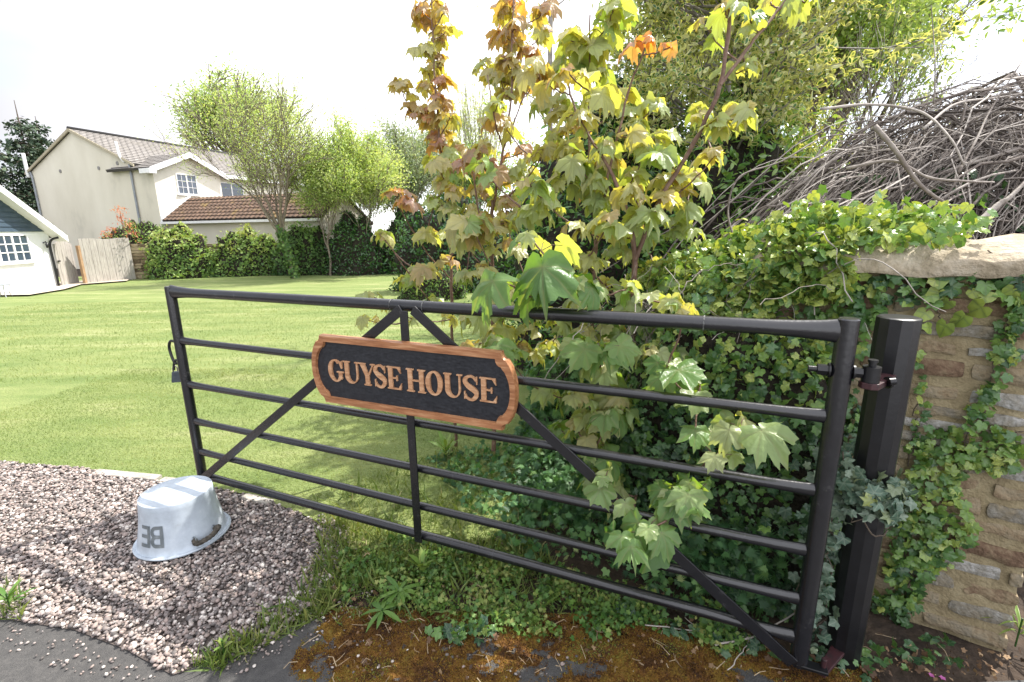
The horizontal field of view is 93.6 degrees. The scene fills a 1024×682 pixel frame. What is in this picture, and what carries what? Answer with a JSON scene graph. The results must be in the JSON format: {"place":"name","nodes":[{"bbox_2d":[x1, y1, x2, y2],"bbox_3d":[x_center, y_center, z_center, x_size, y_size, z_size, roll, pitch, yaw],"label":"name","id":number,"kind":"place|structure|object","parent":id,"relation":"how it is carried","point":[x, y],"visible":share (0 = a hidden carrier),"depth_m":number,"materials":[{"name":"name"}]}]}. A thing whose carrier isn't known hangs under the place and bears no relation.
{"place":"outdoors","nodes":[
{"label":"outdoors","id":0,"kind":"place"},
{"bbox_2d":[1,279,128,294],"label":"patio","id":1,"kind":"structure","parent":0,"point":[34,291],"depth_m":16.89,"materials":[{"name":"grey concrete"}]},
{"bbox_2d":[0,464,316,674],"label":"driveway","id":2,"kind":"structure","parent":0,"point":[180,620],"depth_m":2.20,"materials":[{"name":"grey gravel"}]},
{"bbox_2d":[0,460,349,673],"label":"gravel","id":3,"kind":"structure","parent":2,"relation":"on","point":[48,610],"depth_m":2.28,"materials":[{"name":"grey gravel"}]},
{"bbox_2d":[0,578,39,610],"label":"weed","id":4,"kind":"object","parent":3,"relation":"on","point":[3,593],"visible":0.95,"depth_m":2.00,"materials":[{"name":"green plant"}]},
{"bbox_2d":[132,475,230,560],"bbox_3d":[-1.698,0.883,2.474,0.449,0.250,0.428,-1,13,0],"label":"metal tub","id":5,"kind":"object","parent":3,"relation":"on","point":[179,517],"visible":1,"depth_m":2.36,"materials":[{"name":"metal"}]},
{"bbox_2d":[21,126,373,268],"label":"house","id":6,"kind":"structure","parent":0,"point":[85,182],"depth_m":26.57,"materials":[{"name":"beige paint"}]},
{"bbox_2d":[175,173,200,195],"bbox_3d":[-18.160,-8.737,26.917,0.110,1.160,1.320,4,14,19],"label":"window","id":7,"kind":"structure","parent":6,"relation":"in","point":[189,186],"depth_m":26.89,"materials":[{"name":"white paint"}]},
{"bbox_2d":[221,182,243,195],"bbox_3d":[-18.182,-9.698,31.250,0.110,1.110,1.920,4,14,19],"label":"window","id":8,"kind":"structure","parent":6,"relation":"in","point":[228,191],"depth_m":31.17,"materials":[{"name":"grey glass"}]},
{"bbox_2d":[0,274,532,558],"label":"lawn","id":9,"kind":"structure","parent":0,"point":[15,393],"depth_m":4.99,"materials":[{"name":"green plant"}]},
{"bbox_2d":[0,284,12,296],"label":"garden chair","id":10,"kind":"object","parent":9,"relation":"on","point":[3,285],"visible":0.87,"depth_m":15.02,"materials":[{"name":"white plastic"}]},
{"bbox_2d":[0,185,68,291],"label":"bungalow","id":11,"kind":"object","parent":9,"relation":"on","point":[27,260],"visible":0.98,"depth_m":16.95,"materials":[{"name":"white paint"}]},
{"bbox_2d":[0,234,36,264],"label":"window","id":12,"kind":"structure","parent":11,"relation":"in","point":[14,248],"depth_m":16.63,"materials":[{"name":"white paint"}]},
{"bbox_2d":[53,241,78,284],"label":"garden gate","id":13,"kind":"structure","parent":9,"relation":"on","point":[65,262],"depth_m":18.89,"materials":[{"name":"beige paint"}]},
{"bbox_2d":[75,238,135,284],"bbox_3d":[-16.917,-3.347,20.062,0.122,1.856,2.082,3,13,14],"label":"fence panel","id":14,"kind":"object","parent":9,"relation":"on","point":[100,260],"visible":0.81,"depth_m":19.97,"materials":[{"name":"beige wood"}]},
{"bbox_2d":[138,221,218,279],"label":"hedge shrub","id":15,"kind":"object","parent":9,"relation":"on","point":[179,251],"visible":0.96,"depth_m":21.26,"materials":[{"name":"green plant"}]},
{"bbox_2d":[206,222,276,276],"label":"hedge shrub","id":16,"kind":"object","parent":9,"relation":"on","point":[246,251],"visible":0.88,"depth_m":21.96,"materials":[{"name":"green plant"}]},
{"bbox_2d":[144,69,352,278],"bbox_3d":[-10.224,-6.958,19.632,7.985,9.058,7.674,-1,13,0],"label":"cherry tree","id":17,"kind":"object","parent":9,"relation":"on","point":[284,138],"visible":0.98,"depth_m":19.05,"materials":[{"name":"green plant"}]},
{"bbox_2d":[266,218,328,275],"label":"hedge shrub","id":18,"kind":"object","parent":9,"relation":"on","point":[306,244],"visible":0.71,"depth_m":22.03,"materials":[{"name":"green plant"}]},
{"bbox_2d":[276,97,389,275],"bbox_3d":[-7.815,-6.479,21.514,4.997,7.022,6.000,-1,13,0],"label":"young tree","id":19,"kind":"object","parent":9,"relation":"on","point":[311,191],"visible":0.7,"depth_m":20.14,"materials":[{"name":"green plant"}]},
{"bbox_2d":[316,210,390,275],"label":"hedge shrub","id":20,"kind":"object","parent":9,"relation":"on","point":[354,250],"visible":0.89,"depth_m":21.70,"materials":[{"name":"green plant"}]},
{"bbox_2d":[297,103,421,233],"bbox_3d":[-6.867,-6.489,21.419,4.907,7.057,5.717,-5,14,-19],"label":"young tree","id":21,"kind":"object","parent":9,"relation":"on","point":[368,199],"visible":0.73,"depth_m":20.58,"materials":[{"name":"green plant"}]},
{"bbox_2d":[381,201,420,273],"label":"hedge shrub","id":22,"kind":"object","parent":9,"relation":"on","point":[399,216],"visible":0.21,"depth_m":22.01,"materials":[{"name":"green plant"}]},
{"bbox_2d":[355,0,471,446],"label":"sycamore sapling","id":23,"kind":"object","parent":9,"relation":"on","point":[425,16],"visible":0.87,"depth_m":2.91,"materials":[{"name":"green plant"}]},
{"bbox_2d":[391,262,469,300],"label":"green shrub","id":24,"kind":"object","parent":9,"relation":"on","point":[439,287],"visible":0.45,"depth_m":12.59,"materials":[{"name":"green plant"}]},
{"bbox_2d":[383,187,495,292],"bbox_3d":[-1.940,-3.127,15.212,4.237,3.435,3.225,-1,13,0],"label":"laurel bush","id":25,"kind":"object","parent":9,"relation":"on","point":[408,253],"visible":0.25,"depth_m":14.49,"materials":[{"name":"green plant"}]},
{"bbox_2d":[428,431,456,460],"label":"weed","id":26,"kind":"object","parent":9,"relation":"on","point":[443,446],"visible":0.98,"depth_m":3.27,"materials":[{"name":"green plant"}]},
{"bbox_2d":[464,167,538,302],"bbox_3d":[0.658,-2.191,10.773,3.596,3.286,3.215,-1,13,0],"label":"laurel bush","id":27,"kind":"object","parent":9,"relation":"on","point":[500,260],"visible":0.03,"depth_m":10.20,"materials":[{"name":"green plant"}]},
{"bbox_2d":[449,0,562,450],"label":"sycamore sapling","id":28,"kind":"object","parent":9,"relation":"on","point":[509,39],"visible":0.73,"depth_m":2.63,"materials":[{"name":"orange plant"}]},
{"bbox_2d":[477,0,582,170],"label":"slim tree","id":29,"kind":"object","parent":9,"relation":"on","point":[550,53],"visible":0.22,"depth_m":7.29,"materials":[{"name":"plant"}]},
{"bbox_2d":[596,0,1023,150],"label":"airy tree","id":30,"kind":"object","parent":9,"relation":"on","point":[870,39],"visible":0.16,"depth_m":6.68,"materials":[{"name":"green plant"}]},
{"bbox_2d":[781,0,1023,155],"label":"airy tree","id":31,"kind":"object","parent":9,"relation":"on","point":[836,90],"visible":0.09,"depth_m":8.18,"materials":[{"name":"green plant"}]},
{"bbox_2d":[0,617,1023,681],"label":"road","id":32,"kind":"structure","parent":0,"point":[24,664],"depth_m":1.77,"materials":[{"name":"grey asphalt"}]},
{"bbox_2d":[2,542,633,679],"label":"loose stones","id":33,"kind":"object","parent":32,"relation":"on","point":[562,663],"visible":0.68,"depth_m":1.81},
{"bbox_2d":[289,606,879,681],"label":"moss","id":34,"kind":"object","parent":32,"relation":"on","point":[642,675],"visible":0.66,"depth_m":1.78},
{"bbox_2d":[359,598,401,631],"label":"weed","id":35,"kind":"object","parent":34,"relation":"on","point":[379,607],"visible":0.98,"depth_m":1.94,"materials":[{"name":"green plant"}]},
{"bbox_2d":[645,613,793,670],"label":"fallen twig","id":36,"kind":"object","parent":34,"relation":"on","point":[777,623],"visible":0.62,"depth_m":1.84,"materials":[{"name":"brown wood"}]},
{"bbox_2d":[0,0,1023,235],"label":"sky","id":37,"kind":"structure","parent":0,"point":[84,64],"materials":[{"name":"white"}]},
{"bbox_2d":[5,268,1023,681],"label":"ground","id":38,"kind":"structure","parent":0,"point":[1011,668],"depth_m":1.92,"materials":[{"name":"soil"}]},
{"bbox_2d":[0,140,38,211],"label":"conifer","id":39,"kind":"object","parent":38,"relation":"on","point":[8,157],"visible":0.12,"depth_m":37.98,"materials":[{"name":"green plant"}]},
{"bbox_2d":[0,101,46,212],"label":"conifer","id":40,"kind":"object","parent":38,"relation":"on","point":[32,155],"visible":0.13,"depth_m":38.97,"materials":[{"name":"green plant"}]},
{"bbox_2d":[21,117,54,209],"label":"conifer","id":41,"kind":"object","parent":38,"relation":"on","point":[44,140],"visible":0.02,"depth_m":40.85,"materials":[{"name":"green plant"}]},
{"bbox_2d":[91,469,161,481],"bbox_3d":[-2.518,0.900,3.150,0.512,0.072,0.056,1,20,12],"label":"concrete edging","id":42,"kind":"object","parent":38,"relation":"on","point":[143,476],"visible":0.49,"depth_m":3.13,"materials":[{"name":"grey concrete"}]},
{"bbox_2d":[101,219,164,259],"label":"hedge shrub","id":43,"kind":"object","parent":38,"relation":"on","point":[141,229],"visible":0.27,"depth_m":22.28,"materials":[{"name":"green plant"}]},
{"bbox_2d":[158,477,173,481],"bbox_3d":[-2.083,0.921,3.052,0.340,0.072,0.056,2,15,13],"label":"concrete edging","id":44,"kind":"object","parent":38,"relation":"on","point":[164,479],"visible":0.2,"depth_m":3.07,"materials":[{"name":"grey concrete"}]},
{"bbox_2d":[144,51,311,154],"bbox_3d":[-22.803,-15.929,42.548,12.827,16.305,16.421,-1,13,0],"label":"broadleaf tree","id":45,"kind":"object","parent":38,"relation":"on","point":[194,96],"visible":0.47,"depth_m":38.61,"materials":[{"name":"green plant"}]},
{"bbox_2d":[130,242,384,278],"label":"garden wall","id":46,"kind":"structure","parent":38,"relation":"on","point":[138,255],"depth_m":21.40,"materials":[{"name":"brown stone"}]},
{"bbox_2d":[99,205,141,242],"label":"red shrub","id":47,"kind":"object","parent":46,"relation":"on","point":[121,221],"visible":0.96,"depth_m":20.59,"materials":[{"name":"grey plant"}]},
{"bbox_2d":[241,493,273,504],"bbox_3d":[-1.508,0.963,2.846,0.215,0.072,0.056,4,9,21],"label":"concrete edging","id":48,"kind":"object","parent":38,"relation":"on","point":[247,496],"visible":0.48,"depth_m":2.83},
{"bbox_2d":[0,442,619,677],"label":"verge grass","id":49,"kind":"structure","parent":38,"relation":"on","point":[326,590],"depth_m":2.19,"materials":[{"name":"green plant"}]},
{"bbox_2d":[214,635,232,658],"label":"weed","id":50,"kind":"object","parent":49,"relation":"on","point":[221,641],"visible":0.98,"depth_m":1.78,"materials":[{"name":"green plant"}]},
{"bbox_2d":[283,520,949,681],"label":"dry stalks","id":51,"kind":"object","parent":49,"relation":"on","point":[529,657],"visible":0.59,"depth_m":1.78,"materials":[{"name":"plant"}]},
{"bbox_2d":[379,575,424,613],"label":"weed","id":52,"kind":"object","parent":38,"relation":"on","point":[393,582],"visible":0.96,"depth_m":2.04,"materials":[{"name":"green plant"}]},
{"bbox_2d":[355,102,468,213],"bbox_3d":[-5.524,-7.666,24.254,5.348,8.050,7.309,-11,16,-36],"label":"grey green tree","id":53,"kind":"object","parent":38,"relation":"on","point":[415,152],"visible":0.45,"depth_m":22.55,"materials":[{"name":"green plant"}]},
{"bbox_2d":[420,132,514,209],"bbox_3d":[-2.477,-7.591,26.331,6.123,6.866,5.543,-1,13,0],"label":"olive tree","id":54,"kind":"object","parent":38,"relation":"on","point":[466,183],"visible":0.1,"depth_m":24.98,"materials":[{"name":"green plant"}]},
{"bbox_2d":[435,68,518,207],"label":"weeping tree","id":55,"kind":"object","parent":38,"relation":"on","point":[477,111],"visible":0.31,"depth_m":41.27,"materials":[{"name":"green plant"}]},
{"bbox_2d":[338,532,750,655],"bbox_3d":[0.028,1.079,2.055,1.828,0.100,0.516,4,14,18],"label":"ground cover","id":56,"kind":"object","parent":38,"relation":"on","point":[434,600],"visible":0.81,"depth_m":2.01,"materials":[{"name":"green plant"}]},
{"bbox_2d":[408,546,434,572],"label":"weed","id":57,"kind":"object","parent":56,"relation":"on","point":[421,563],"visible":0.98,"depth_m":2.16,"materials":[{"name":"green plant"}]},
{"bbox_2d":[522,302,652,455],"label":"leafy bank","id":58,"kind":"structure","parent":38,"relation":"on","point":[550,412],"depth_m":3.47,"materials":[{"name":"green plant"}]},
{"bbox_2d":[487,63,691,375],"bbox_3d":[1.152,-1.311,5.633,3.399,3.549,2.843,-1,13,0],"label":"laurel bush","id":59,"kind":"object","parent":38,"relation":"on","point":[572,213],"visible":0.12,"depth_m":5.04,"materials":[{"name":"green plant"}]},
{"bbox_2d":[425,429,772,601],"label":"plants","id":60,"kind":"object","parent":38,"relation":"on","point":[528,518],"visible":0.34,"depth_m":2.59,"materials":[{"name":"green plant"}]},
{"bbox_2d":[444,0,820,576],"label":"sycamore sapling","id":61,"kind":"object","parent":38,"relation":"on","point":[543,282],"visible":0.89,"depth_m":2.05,"materials":[{"name":"green plant"}]},
{"bbox_2d":[511,362,788,617],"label":"undergrowth","id":62,"kind":"object","parent":38,"relation":"on","point":[700,541],"visible":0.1,"depth_m":2.42,"materials":[{"name":"green plant"}]},
{"bbox_2d":[299,449,1023,680],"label":"leaf litter","id":63,"kind":"object","parent":38,"relation":"on","point":[919,669],"visible":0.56,"depth_m":1.75,"materials":[{"name":"brown plant"}]},
{"bbox_2d":[424,574,964,681],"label":"ground ivy","id":64,"kind":"object","parent":38,"relation":"on","point":[450,633],"visible":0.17,"depth_m":1.82,"materials":[{"name":"green plant"}]},
{"bbox_2d":[614,64,884,309],"bbox_3d":[2.211,-1.033,4.795,3.182,3.220,2.518,-1,13,0],"label":"laurel bush","id":65,"kind":"object","parent":38,"relation":"on","point":[743,158],"visible":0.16,"depth_m":4.27,"materials":[{"name":"green plant"}]},
{"bbox_2d":[568,0,994,173],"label":"holly tree","id":66,"kind":"object","parent":38,"relation":"on","point":[665,17],"visible":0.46,"depth_m":4.12,"materials":[{"name":"green plant"}]},
{"bbox_2d":[551,70,1023,378],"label":"brushwood pile","id":67,"kind":"object","parent":38,"relation":"on","point":[991,157],"visible":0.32,"depth_m":2.79,"materials":[{"name":"brown plant"}]},
{"bbox_2d":[727,134,864,232],"bbox_3d":[1.505,-0.835,2.583,1.051,0.575,0.139,-8,15,-29],"label":"cut branch","id":68,"kind":"object","parent":67,"relation":"in","point":[728,204],"visible":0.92,"depth_m":2.49,"materials":[{"name":"grey wood"}]},
{"bbox_2d":[820,103,964,164],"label":"cut branch","id":69,"kind":"object","parent":67,"relation":"on","point":[907,108],"visible":1,"depth_m":2.63,"materials":[{"name":"grey wood"}]},
{"bbox_2d":[872,124,960,210],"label":"cut branch","id":70,"kind":"object","parent":67,"relation":"on","point":[877,129],"visible":0.87,"depth_m":2.35,"materials":[{"name":"grey wood"}]},
{"bbox_2d":[846,159,994,182],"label":"cut branch","id":71,"kind":"object","parent":67,"relation":"on","point":[898,162],"visible":0.94,"depth_m":2.35,"materials":[{"name":"grey wood"}]},
{"bbox_2d":[931,5,935,103],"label":"cut branch","id":72,"kind":"object","parent":67,"relation":"on","point":[934,60],"visible":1,"depth_m":2.75,"materials":[{"name":"grey wood"}]},
{"bbox_2d":[922,93,1021,129],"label":"cut branch","id":73,"kind":"object","parent":67,"relation":"on","point":[940,114],"visible":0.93,"depth_m":2.69,"materials":[{"name":"grey wood"}]},
{"bbox_2d":[957,60,1022,173],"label":"cut branch","id":74,"kind":"object","parent":67,"relation":"on","point":[973,144],"visible":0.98,"depth_m":2.46,"materials":[{"name":"grey wood"}]},
{"bbox_2d":[981,181,1023,216],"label":"cut branch","id":75,"kind":"object","parent":67,"relation":"on","point":[997,205],"visible":0.8,"depth_m":2.20,"materials":[{"name":"grey wood"}]},
{"bbox_2d":[819,314,922,677],"bbox_3d":[1.148,0.582,1.578,0.112,1.323,0.267,12,18,44],"label":"gate post","id":76,"kind":"object","parent":38,"relation":"on","point":[894,345],"visible":0.85,"depth_m":1.55,"materials":[{"name":"black metal"}]},
{"bbox_2d":[164,285,881,676],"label":"gate","id":77,"kind":"structure","parent":76,"relation":"attached to","point":[448,379],"depth_m":1.89,"materials":[{"name":"black metal"}]},
{"bbox_2d":[172,365,180,382],"bbox_3d":[-1.883,0.183,2.693,0.053,0.098,0.018,-5,14,-17],"label":"padlock","id":78,"kind":"object","parent":77,"relation":"hanging from","point":[175,376],"visible":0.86,"depth_m":2.69,"materials":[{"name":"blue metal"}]},
{"bbox_2d":[778,441,918,653],"bbox_3d":[1.146,0.745,1.687,0.393,0.830,0.251,6,15,28],"label":"ivy","id":79,"kind":"object","parent":76,"relation":"attached to","point":[889,504],"visible":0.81,"depth_m":1.59,"materials":[{"name":"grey plant"}]},
{"bbox_2d":[752,233,1023,651],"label":"stone wall","id":80,"kind":"structure","parent":38,"relation":"on","point":[984,579],"depth_m":1.74,"materials":[{"name":"beige stone"}]},
{"bbox_2d":[537,184,997,623],"bbox_3d":[0.969,0.217,2.366,1.799,1.842,1.315,7,15,31],"label":"ivy","id":81,"kind":"object","parent":80,"relation":"attached to","point":[762,368],"visible":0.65,"depth_m":1.93,"materials":[{"name":"green plant"}]},
{"bbox_2d":[803,250,1023,628],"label":"ivy","id":82,"kind":"object","parent":80,"relation":"attached to","point":[933,550],"visible":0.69,"depth_m":1.76,"materials":[{"name":"green plant"}]},
{"bbox_2d":[823,0,1023,145],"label":"tree","id":83,"kind":"object","parent":38,"relation":"on","point":[856,109],"visible":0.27,"depth_m":5.27,"materials":[{"name":"green plant"}]},
{"bbox_2d":[981,605,1023,646],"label":"grass tuft","id":84,"kind":"object","parent":38,"relation":"on","point":[1020,623],"visible":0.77,"depth_m":1.79,"materials":[{"name":"green plant"}]}
]}

